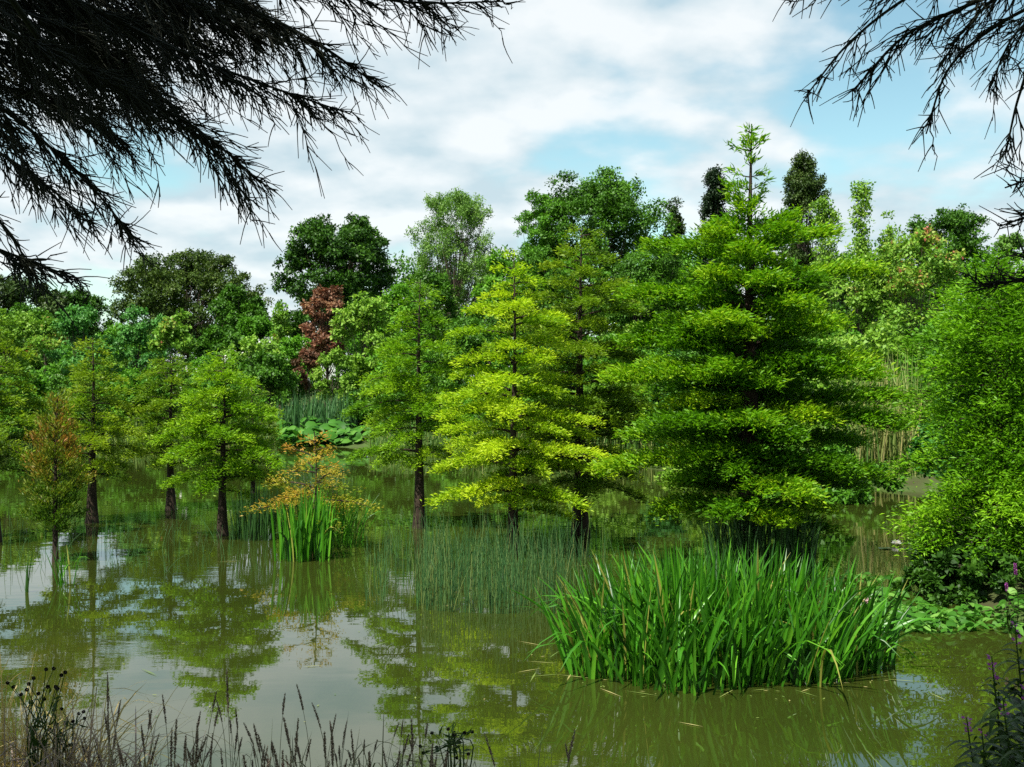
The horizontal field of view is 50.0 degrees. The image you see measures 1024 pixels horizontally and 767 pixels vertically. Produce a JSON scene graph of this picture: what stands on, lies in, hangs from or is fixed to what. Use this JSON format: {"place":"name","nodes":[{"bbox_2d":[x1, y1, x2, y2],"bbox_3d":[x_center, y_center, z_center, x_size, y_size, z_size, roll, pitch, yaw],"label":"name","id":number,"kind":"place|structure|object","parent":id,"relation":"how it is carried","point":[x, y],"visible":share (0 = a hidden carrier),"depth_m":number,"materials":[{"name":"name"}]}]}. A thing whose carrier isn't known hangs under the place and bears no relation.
{"place":"outdoors","nodes":[
{"label":"outdoors","id":0,"kind":"place"},
{"bbox_2d":[0,445,1023,766],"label":"water","id":1,"kind":"structure","parent":0,"point":[466,671],"depth_m":10.69,"materials":[{"name":"liquid"}]},
{"bbox_2d":[0,308,76,542],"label":"swamp cypress","id":2,"kind":"object","parent":1,"relation":"on","point":[26,422],"visible":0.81,"depth_m":18.02,"materials":[{"name":"green plant"}]},
{"bbox_2d":[15,382,97,562],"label":"swamp cypress","id":3,"kind":"object","parent":1,"relation":"on","point":[41,468],"visible":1,"depth_m":15.92,"materials":[{"name":"green plant"}]},
{"bbox_2d":[45,543,83,586],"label":"iris clump","id":4,"kind":"object","parent":1,"relation":"in","point":[61,574],"visible":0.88,"depth_m":14.15,"materials":[{"name":"green plant"}]},
{"bbox_2d":[15,336,150,523],"bbox_3d":[-7.919,1.079,20.382,2.392,3.946,2.306,0,0,-43],"label":"swamp cypress","id":5,"kind":"object","parent":1,"relation":"on","point":[104,446],"visible":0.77,"depth_m":20.45,"materials":[{"name":"green plant"}]},
{"bbox_2d":[117,353,220,510],"bbox_3d":[-7.013,1.206,22.527,2.382,3.692,2.133,0,0,0],"label":"swamp cypress","id":6,"kind":"object","parent":1,"relation":"on","point":[161,404],"visible":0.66,"depth_m":22.36,"materials":[{"name":"green plant"}]},
{"bbox_2d":[145,346,288,535],"bbox_3d":[-4.863,1.202,18.804,2.439,3.700,2.520,0,0,0],"label":"swamp cypress","id":7,"kind":"object","parent":1,"relation":"on","point":[237,433],"visible":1,"depth_m":18.59,"materials":[{"name":"green plant"}]},
{"bbox_2d":[210,379,293,524],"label":"swamp cypress","id":8,"kind":"object","parent":1,"relation":"on","point":[279,441],"visible":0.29,"depth_m":20.20,"materials":[{"name":"green plant"}]},
{"bbox_2d":[226,482,288,541],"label":"reeds","id":9,"kind":"object","parent":1,"relation":"in","point":[258,530],"visible":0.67,"depth_m":18.26,"materials":[{"name":"green plant"}]},
{"bbox_2d":[270,487,345,561],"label":"iris clump","id":10,"kind":"object","parent":1,"relation":"in","point":[301,543],"visible":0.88,"depth_m":16.16,"materials":[{"name":"green plant"}]},
{"bbox_2d":[240,430,382,532],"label":"swamp cypress","id":11,"kind":"object","parent":1,"relation":"on","point":[316,482],"visible":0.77,"depth_m":17.22,"materials":[{"name":"orange plant"}]},
{"bbox_2d":[0,500,691,574],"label":"sparse rushes","id":12,"kind":"object","parent":1,"relation":"in","point":[127,534],"visible":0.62,"depth_m":16.80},
{"bbox_2d":[295,482,399,548],"bbox_3d":[-2.519,2.109,17.454,1.981,1.225,1.586,0,0,25],"label":"iris clump","id":13,"kind":"object","parent":1,"relation":"in","point":[346,539],"visible":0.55,"depth_m":17.57,"materials":[{"name":"green plant"}]},
{"bbox_2d":[337,275,489,528],"bbox_3d":[-1.757,0.545,19.821,2.776,5.013,2.671,0,0,0],"label":"swamp cypress","id":14,"kind":"object","parent":1,"relation":"on","point":[416,398],"visible":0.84,"depth_m":19.69,"materials":[{"name":"green plant"}]},
{"bbox_2d":[363,496,616,613],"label":"rushes","id":15,"kind":"object","parent":1,"relation":"in","point":[501,563],"visible":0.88,"depth_m":13.83,"materials":[{"name":"plant"}]},
{"bbox_2d":[420,248,619,553],"bbox_3d":[0.155,0.480,16.704,3.076,5.144,3.261,0,0,0],"label":"swamp cypress","id":16,"kind":"object","parent":1,"relation":"on","point":[491,383],"visible":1,"depth_m":16.57,"materials":[{"name":"green plant"}]},
{"bbox_2d":[474,224,684,534],"bbox_3d":[1.279,0.132,19.071,3.900,5.840,3.766,0,0,0],"label":"swamp cypress","id":17,"kind":"object","parent":1,"relation":"on","point":[584,483],"visible":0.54,"depth_m":18.74,"materials":[{"name":"green plant"}]},
{"bbox_2d":[510,532,959,695],"bbox_3d":[2.076,2.067,10.357,4.261,1.316,3.646,0,0,0],"label":"iris clump","id":18,"kind":"object","parent":1,"relation":"in","point":[689,616],"visible":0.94,"depth_m":9.69,"materials":[{"name":"green plant"}]},
{"bbox_2d":[581,122,923,570],"bbox_3d":[3.516,-0.316,15.574,4.468,6.734,4.354,0,0,24],"label":"swamp cypress","id":19,"kind":"object","parent":1,"relation":"on","point":[743,424],"visible":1,"depth_m":14.91,"materials":[{"name":"green plant"}]},
{"bbox_2d":[695,498,837,578],"bbox_3d":[3.503,2.105,14.994,1.692,1.235,1.643,0,0,37],"label":"iris clump","id":20,"kind":"object","parent":1,"relation":"in","point":[764,535],"visible":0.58,"depth_m":14.81,"materials":[{"name":"green plant"}]},
{"bbox_2d":[839,570,1023,635],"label":"marsh foliage","id":21,"kind":"object","parent":1,"relation":"in","point":[925,609],"visible":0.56,"depth_m":12.11,"materials":[{"name":"green plant"}]},
{"bbox_2d":[0,0,1023,382],"label":"sky","id":22,"kind":"structure","parent":0,"point":[655,90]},
{"bbox_2d":[2,386,1023,622],"bbox_3d":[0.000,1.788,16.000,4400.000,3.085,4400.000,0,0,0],"label":"ground","id":23,"kind":"structure","parent":0,"point":[995,599],"depth_m":26.78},
{"bbox_2d":[0,308,44,428],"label":"tree","id":24,"kind":"object","parent":23,"relation":"on","point":[23,324],"visible":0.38,"depth_m":50.07,"materials":[{"name":"green plant"}]},
{"bbox_2d":[0,366,56,434],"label":"shrub","id":25,"kind":"object","parent":23,"relation":"on","point":[43,378],"visible":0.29,"depth_m":47.65,"materials":[{"name":"green plant"}]},
{"bbox_2d":[0,302,59,372],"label":"tree","id":26,"kind":"object","parent":23,"relation":"on","point":[26,308],"visible":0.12,"depth_m":62.74,"materials":[{"name":"green plant"}]},
{"bbox_2d":[0,273,72,340],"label":"tree","id":27,"kind":"object","parent":23,"relation":"on","point":[9,285],"visible":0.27,"depth_m":90.66,"materials":[{"name":"green plant"}]},
{"bbox_2d":[19,666,66,766],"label":"knapweed","id":28,"kind":"object","parent":23,"relation":"on","point":[34,741],"visible":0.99,"depth_m":3.67,"materials":[{"name":"green plant"}]},
{"bbox_2d":[22,314,67,374],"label":"tree","id":29,"kind":"object","parent":23,"relation":"on","point":[40,342],"visible":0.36,"depth_m":59.69,"materials":[{"name":"green plant"}]},
{"bbox_2d":[6,681,89,766],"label":"knapweed","id":30,"kind":"object","parent":23,"relation":"on","point":[59,734],"visible":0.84,"depth_m":3.89,"materials":[{"name":"green plant"}]},
{"bbox_2d":[24,373,110,430],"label":"shrub","id":31,"kind":"object","parent":23,"relation":"on","point":[58,381],"visible":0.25,"depth_m":47.30,"materials":[{"name":"green plant"}]},
{"bbox_2d":[32,344,109,392],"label":"shrub","id":32,"kind":"object","parent":23,"relation":"on","point":[57,368],"visible":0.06,"depth_m":55.62,"materials":[{"name":"green plant"}]},
{"bbox_2d":[44,302,117,381],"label":"tree","id":33,"kind":"object","parent":23,"relation":"on","point":[81,317],"visible":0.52,"depth_m":51.73,"materials":[{"name":"green plant"}]},
{"bbox_2d":[58,286,126,348],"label":"tree","id":34,"kind":"object","parent":23,"relation":"on","point":[75,298],"visible":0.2,"depth_m":95.69,"materials":[{"name":"green plant"}]},
{"bbox_2d":[0,632,236,766],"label":"grass tussock","id":35,"kind":"object","parent":23,"relation":"on","point":[8,724],"depth_m":4.08,"materials":[{"name":"plant"}]},
{"bbox_2d":[95,321,150,369],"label":"tree","id":36,"kind":"object","parent":23,"relation":"on","point":[112,329],"visible":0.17,"depth_m":63.71,"materials":[{"name":"green plant"}]},
{"bbox_2d":[0,683,255,766],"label":"grass tussock","id":37,"kind":"object","parent":23,"relation":"on","point":[53,759],"depth_m":3.87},
{"bbox_2d":[102,303,165,374],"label":"tree","id":38,"kind":"object","parent":23,"relation":"on","point":[128,333],"visible":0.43,"depth_m":53.43,"materials":[{"name":"green plant"}]},
{"bbox_2d":[1,414,278,445],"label":"reed stand","id":39,"kind":"object","parent":23,"relation":"on","point":[143,424],"visible":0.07,"depth_m":46.21,"materials":[{"name":"green plant"}]},
{"bbox_2d":[96,370,189,429],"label":"shrub","id":40,"kind":"object","parent":23,"relation":"on","point":[132,381],"visible":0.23,"depth_m":47.19,"materials":[{"name":"green plant"}]},
{"bbox_2d":[146,307,199,388],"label":"tree","id":41,"kind":"object","parent":23,"relation":"on","point":[168,332],"visible":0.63,"depth_m":50.68,"materials":[{"name":"green plant"}]},
{"bbox_2d":[107,248,274,364],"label":"tree","id":42,"kind":"object","parent":23,"relation":"on","point":[185,280],"visible":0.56,"depth_m":92.28,"materials":[{"name":"green plant"}]},
{"bbox_2d":[189,324,245,358],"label":"tree","id":43,"kind":"object","parent":23,"relation":"on","point":[214,337],"visible":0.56,"depth_m":58.82,"materials":[{"name":"green plant"}]},
{"bbox_2d":[174,374,276,426],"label":"shrub","id":44,"kind":"object","parent":23,"relation":"on","point":[209,383],"visible":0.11,"depth_m":47.33,"materials":[{"name":"green plant"}]},
{"bbox_2d":[206,283,265,332],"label":"tree","id":45,"kind":"object","parent":23,"relation":"on","point":[235,308],"visible":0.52,"depth_m":78.95,"materials":[{"name":"green plant"}]},
{"bbox_2d":[57,720,424,766],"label":"grass tussock","id":46,"kind":"object","parent":23,"relation":"on","point":[242,758],"depth_m":3.96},
{"bbox_2d":[219,334,292,403],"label":"shrub","id":47,"kind":"object","parent":23,"relation":"on","point":[250,346],"visible":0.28,"depth_m":55.59,"materials":[{"name":"green plant"}]},
{"bbox_2d":[235,315,285,341],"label":"tree","id":48,"kind":"object","parent":23,"relation":"on","point":[248,326],"visible":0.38,"depth_m":65.88,"materials":[{"name":"green plant"}]},
{"bbox_2d":[237,349,302,425],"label":"shrub","id":49,"kind":"object","parent":23,"relation":"on","point":[271,372],"visible":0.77,"depth_m":49.75,"materials":[{"name":"green plant"}]},
{"bbox_2d":[269,299,295,411],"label":"tree","id":50,"kind":"object","parent":23,"relation":"on","point":[281,327],"visible":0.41,"depth_m":63.47,"materials":[{"name":"green plant"}]},
{"bbox_2d":[278,334,321,413],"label":"shrub","id":51,"kind":"object","parent":23,"relation":"on","point":[291,347],"visible":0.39,"depth_m":57.60,"materials":[{"name":"green plant"}]},
{"bbox_2d":[290,347,329,404],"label":"shrub","id":52,"kind":"object","parent":23,"relation":"on","point":[308,356],"visible":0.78,"depth_m":53.73,"materials":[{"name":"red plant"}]},
{"bbox_2d":[274,390,364,436],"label":"bank reed","id":53,"kind":"object","parent":23,"relation":"on","point":[316,408],"visible":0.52,"depth_m":47.70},
{"bbox_2d":[276,415,365,446],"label":"giant leaf plant","id":54,"kind":"object","parent":23,"relation":"on","point":[334,428],"visible":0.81,"depth_m":45.68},
{"bbox_2d":[289,339,355,404],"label":"shrub","id":55,"kind":"object","parent":23,"relation":"on","point":[300,392],"visible":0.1,"depth_m":68.83,"materials":[{"name":"green plant"}]},
{"bbox_2d":[299,283,346,406],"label":"tree","id":56,"kind":"object","parent":23,"relation":"on","point":[328,299],"visible":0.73,"depth_m":62.64,"materials":[{"name":"red plant"}]},
{"bbox_2d":[308,345,360,402],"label":"shrub","id":57,"kind":"object","parent":23,"relation":"on","point":[339,359],"visible":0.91,"depth_m":52.83,"materials":[{"name":"green plant"}]},
{"bbox_2d":[270,211,399,387],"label":"tree","id":58,"kind":"object","parent":23,"relation":"on","point":[356,245],"visible":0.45,"depth_m":82.81,"materials":[{"name":"green plant"}]},
{"bbox_2d":[328,291,401,391],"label":"tree","id":59,"kind":"object","parent":23,"relation":"on","point":[368,310],"visible":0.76,"depth_m":55.57,"materials":[{"name":"green plant"}]},
{"bbox_2d":[330,331,400,392],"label":"shrub","id":60,"kind":"object","parent":23,"relation":"on","point":[351,352],"visible":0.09,"depth_m":65.35,"materials":[{"name":"green plant"}]},
{"bbox_2d":[357,365,440,424],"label":"shrub","id":61,"kind":"object","parent":23,"relation":"on","point":[381,393],"visible":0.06,"depth_m":47.17,"materials":[{"name":"green plant"}]},
{"bbox_2d":[372,281,434,368],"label":"tree","id":62,"kind":"object","parent":23,"relation":"on","point":[402,290],"visible":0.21,"depth_m":59.22,"materials":[{"name":"green plant"}]},
{"bbox_2d":[365,347,441,410],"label":"shrub","id":63,"kind":"object","parent":23,"relation":"on","point":[381,370],"visible":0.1,"depth_m":49.47,"materials":[{"name":"green plant"}]},
{"bbox_2d":[290,708,551,766],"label":"grass tussock","id":64,"kind":"object","parent":23,"relation":"on","point":[401,763],"depth_m":4.00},
{"bbox_2d":[409,270,459,354],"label":"tree","id":65,"kind":"object","parent":23,"relation":"on","point":[444,286],"visible":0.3,"depth_m":61.63,"materials":[{"name":"green plant"}]},
{"bbox_2d":[385,249,485,326],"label":"tree","id":66,"kind":"object","parent":23,"relation":"on","point":[402,265],"visible":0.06,"depth_m":115.51,"materials":[{"name":"green plant"}]},
{"bbox_2d":[402,378,478,417],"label":"shrub","id":67,"kind":"object","parent":23,"relation":"on","point":[445,383],"visible":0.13,"depth_m":46.95,"materials":[{"name":"green plant"}]},
{"bbox_2d":[419,722,473,766],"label":"knapweed","id":68,"kind":"object","parent":23,"relation":"on","point":[450,741],"visible":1,"depth_m":3.80,"materials":[{"name":"green plant"}]},
{"bbox_2d":[363,416,543,451],"bbox_3d":[-2.452,1.817,44.552,7.935,1.771,6.461,0,0,0],"label":"reed stand","id":69,"kind":"object","parent":23,"relation":"on","point":[382,440],"visible":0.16,"depth_m":42.52,"materials":[{"name":"green plant"}]},
{"bbox_2d":[404,185,513,353],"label":"tree","id":70,"kind":"object","parent":23,"relation":"on","point":[464,206],"visible":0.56,"depth_m":75.02,"materials":[{"name":"green plant"}]},
{"bbox_2d":[426,313,518,389],"bbox_3d":[-1.948,-0.719,52.460,6.350,5.455,4.905,0,0,-27],"label":"shrub","id":71,"kind":"object","parent":23,"relation":"on","point":[475,342],"visible":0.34,"depth_m":51.28,"materials":[{"name":"green plant"}]},
{"bbox_2d":[460,247,530,373],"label":"tree","id":72,"kind":"object","parent":23,"relation":"on","point":[487,286],"visible":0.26,"depth_m":59.00,"materials":[{"name":"green plant"}]},
{"bbox_2d":[0,0,1023,330],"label":"overhanging conifer","id":73,"kind":"object","parent":23,"relation":"on","point":[98,54],"visible":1,"depth_m":2.72,"materials":[{"name":"grey plant"}]},
{"bbox_2d":[500,247,576,349],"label":"tree","id":74,"kind":"object","parent":23,"relation":"on","point":[531,258],"visible":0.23,"depth_m":61.39,"materials":[{"name":"green plant"}]},
{"bbox_2d":[509,187,577,350],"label":"tree","id":75,"kind":"object","parent":23,"relation":"on","point":[542,217],"visible":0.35,"depth_m":73.47,"materials":[{"name":"green plant"}]},
{"bbox_2d":[551,248,610,349],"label":"tree","id":76,"kind":"object","parent":23,"relation":"on","point":[592,279],"visible":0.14,"depth_m":63.86,"materials":[{"name":"green plant"}]},
{"bbox_2d":[517,165,681,343],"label":"tree","id":77,"kind":"object","parent":23,"relation":"on","point":[606,201],"visible":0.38,"depth_m":73.80,"materials":[{"name":"green plant"}]},
{"bbox_2d":[557,423,660,452],"bbox_3d":[3.475,1.843,39.193,5.106,1.721,4.757,0,0,0],"label":"reed stand","id":78,"kind":"object","parent":23,"relation":"on","point":[617,442],"visible":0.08,"depth_m":37.65,"materials":[{"name":"green plant"}]},
{"bbox_2d":[566,330,664,400],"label":"shrub","id":79,"kind":"object","parent":23,"relation":"on","point":[603,360],"visible":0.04,"depth_m":41.20,"materials":[{"name":"green plant"}]},
{"bbox_2d":[605,259,659,333],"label":"tree","id":80,"kind":"object","parent":23,"relation":"on","point":[634,270],"visible":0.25,"depth_m":59.21,"materials":[{"name":"green plant"}]},
{"bbox_2d":[604,245,690,335],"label":"tree","id":81,"kind":"object","parent":23,"relation":"on","point":[659,271],"visible":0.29,"depth_m":60.80,"materials":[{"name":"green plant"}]},
{"bbox_2d":[659,196,688,271],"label":"conifer","id":82,"kind":"object","parent":23,"relation":"on","point":[678,218],"visible":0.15,"depth_m":87.72,"materials":[{"name":"green plant"}]},
{"bbox_2d":[695,164,731,312],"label":"conifer","id":83,"kind":"object","parent":23,"relation":"on","point":[712,200],"visible":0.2,"depth_m":81.47,"materials":[{"name":"green plant"}]},
{"bbox_2d":[779,149,836,266],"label":"conifer","id":84,"kind":"object","parent":23,"relation":"on","point":[803,187],"visible":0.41,"depth_m":77.46,"materials":[{"name":"green plant"}]},
{"bbox_2d":[808,195,844,345],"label":"poplar","id":85,"kind":"object","parent":23,"relation":"on","point":[829,214],"visible":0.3,"depth_m":43.83,"materials":[{"name":"green plant"}]},
{"bbox_2d":[762,436,909,504],"bbox_3d":[7.161,2.250,25.698,3.886,2.320,4.073,0,0,36],"label":"shrub","id":86,"kind":"object","parent":23,"relation":"on","point":[843,497],"visible":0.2,"depth_m":24.62,"materials":[{"name":"green plant"}]},
{"bbox_2d":[811,253,875,331],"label":"tree","id":87,"kind":"object","parent":23,"relation":"on","point":[838,302],"visible":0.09,"depth_m":58.61,"materials":[{"name":"green plant"}]},
{"bbox_2d":[844,178,876,329],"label":"poplar","id":88,"kind":"object","parent":23,"relation":"on","point":[859,240],"visible":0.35,"depth_m":42.86,"materials":[{"name":"green plant"}]},
{"bbox_2d":[797,316,925,444],"bbox_3d":[10.342,0.095,31.980,4.492,4.153,3.272,0,0,40],"label":"shrub","id":89,"kind":"object","parent":23,"relation":"on","point":[881,338],"visible":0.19,"depth_m":31.49,"materials":[{"name":"green plant"}]},
{"bbox_2d":[825,249,901,365],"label":"tree","id":90,"kind":"object","parent":23,"relation":"on","point":[871,293],"visible":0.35,"depth_m":41.40,"materials":[{"name":"green plant"}]},
{"bbox_2d":[814,346,944,481],"bbox_3d":[9.928,0.742,28.471,4.796,3.656,4.548,0,0,0],"label":"reed stand","id":91,"kind":"object","parent":23,"relation":"on","point":[895,444],"visible":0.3,"depth_m":27.93,"materials":[{"name":"green plant"}]},
{"bbox_2d":[875,210,903,321],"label":"poplar","id":92,"kind":"object","parent":23,"relation":"on","point":[889,231],"visible":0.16,"depth_m":43.90,"materials":[{"name":"green plant"}]},
{"bbox_2d":[844,224,966,405],"bbox_3d":[14.806,-2.110,40.904,4.547,7.609,4.477,0,0,0],"label":"tree","id":93,"kind":"object","parent":23,"relation":"on","point":[936,268],"visible":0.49,"depth_m":40.27,"materials":[{"name":"green plant"}]},
{"bbox_2d":[886,313,985,428],"bbox_3d":[11.659,0.107,30.337,3.657,4.116,3.356,0,0,-32],"label":"shrub","id":94,"kind":"object","parent":23,"relation":"on","point":[915,360],"visible":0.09,"depth_m":30.52,"materials":[{"name":"green plant"}]},
{"bbox_2d":[890,564,989,608],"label":"shrub","id":95,"kind":"object","parent":23,"relation":"on","point":[932,584],"visible":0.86,"depth_m":12.94,"materials":[{"name":"green plant"}]},
{"bbox_2d":[888,341,993,438],"bbox_3d":[11.718,0.404,29.982,3.550,3.514,3.140,0,0,34],"label":"shrub","id":96,"kind":"object","parent":23,"relation":"on","point":[922,376],"visible":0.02,"depth_m":29.29,"materials":[{"name":"green plant"}]},
{"bbox_2d":[905,396,977,491],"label":"shrub","id":97,"kind":"object","parent":23,"relation":"on","point":[915,442],"visible":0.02,"depth_m":24.44,"materials":[{"name":"green plant"}]},
{"bbox_2d":[871,243,1023,579],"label":"shrub","id":98,"kind":"object","parent":23,"relation":"on","point":[995,472],"visible":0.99,"depth_m":13.70,"materials":[{"name":"green plant"}]},
{"bbox_2d":[897,203,999,324],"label":"tree","id":99,"kind":"object","parent":23,"relation":"on","point":[959,226],"visible":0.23,"depth_m":85.61,"materials":[{"name":"green plant"}]},
{"bbox_2d":[908,534,1023,594],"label":"shrub","id":100,"kind":"object","parent":23,"relation":"on","point":[950,560],"visible":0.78,"depth_m":12.98,"materials":[{"name":"green plant"}]},
{"bbox_2d":[945,716,990,766],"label":"loosestrife","id":101,"kind":"object","parent":23,"relation":"on","point":[974,760],"visible":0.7,"depth_m":3.60,"materials":[{"name":"green plant"}]},
{"bbox_2d":[956,728,1011,766],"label":"loosestrife","id":102,"kind":"object","parent":23,"relation":"on","point":[985,762],"visible":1,"depth_m":3.30,"materials":[{"name":"green plant"}]},
{"bbox_2d":[969,654,1023,766],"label":"loosestrife","id":103,"kind":"object","parent":23,"relation":"on","point":[992,711],"visible":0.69,"depth_m":3.69,"materials":[{"name":"green plant"}]},
{"bbox_2d":[982,698,1023,766],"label":"loosestrife","id":104,"kind":"object","parent":23,"relation":"on","point":[1014,760],"visible":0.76,"depth_m":3.50,"materials":[{"name":"green plant"}]},
{"bbox_2d":[991,669,1023,766],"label":"loosestrife","id":105,"kind":"object","parent":23,"relation":"on","point":[1021,704],"visible":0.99,"depth_m":3.42,"materials":[{"name":"green plant"}]},
{"bbox_2d":[991,621,1023,761],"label":"loosestrife","id":106,"kind":"object","parent":23,"relation":"on","point":[1015,692],"visible":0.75,"depth_m":3.90,"materials":[{"name":"green plant"}]},
{"bbox_2d":[992,231,1023,278],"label":"tree","id":107,"kind":"object","parent":23,"relation":"on","point":[1003,239],"visible":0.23,"depth_m":104.42,"materials":[{"name":"green plant"}]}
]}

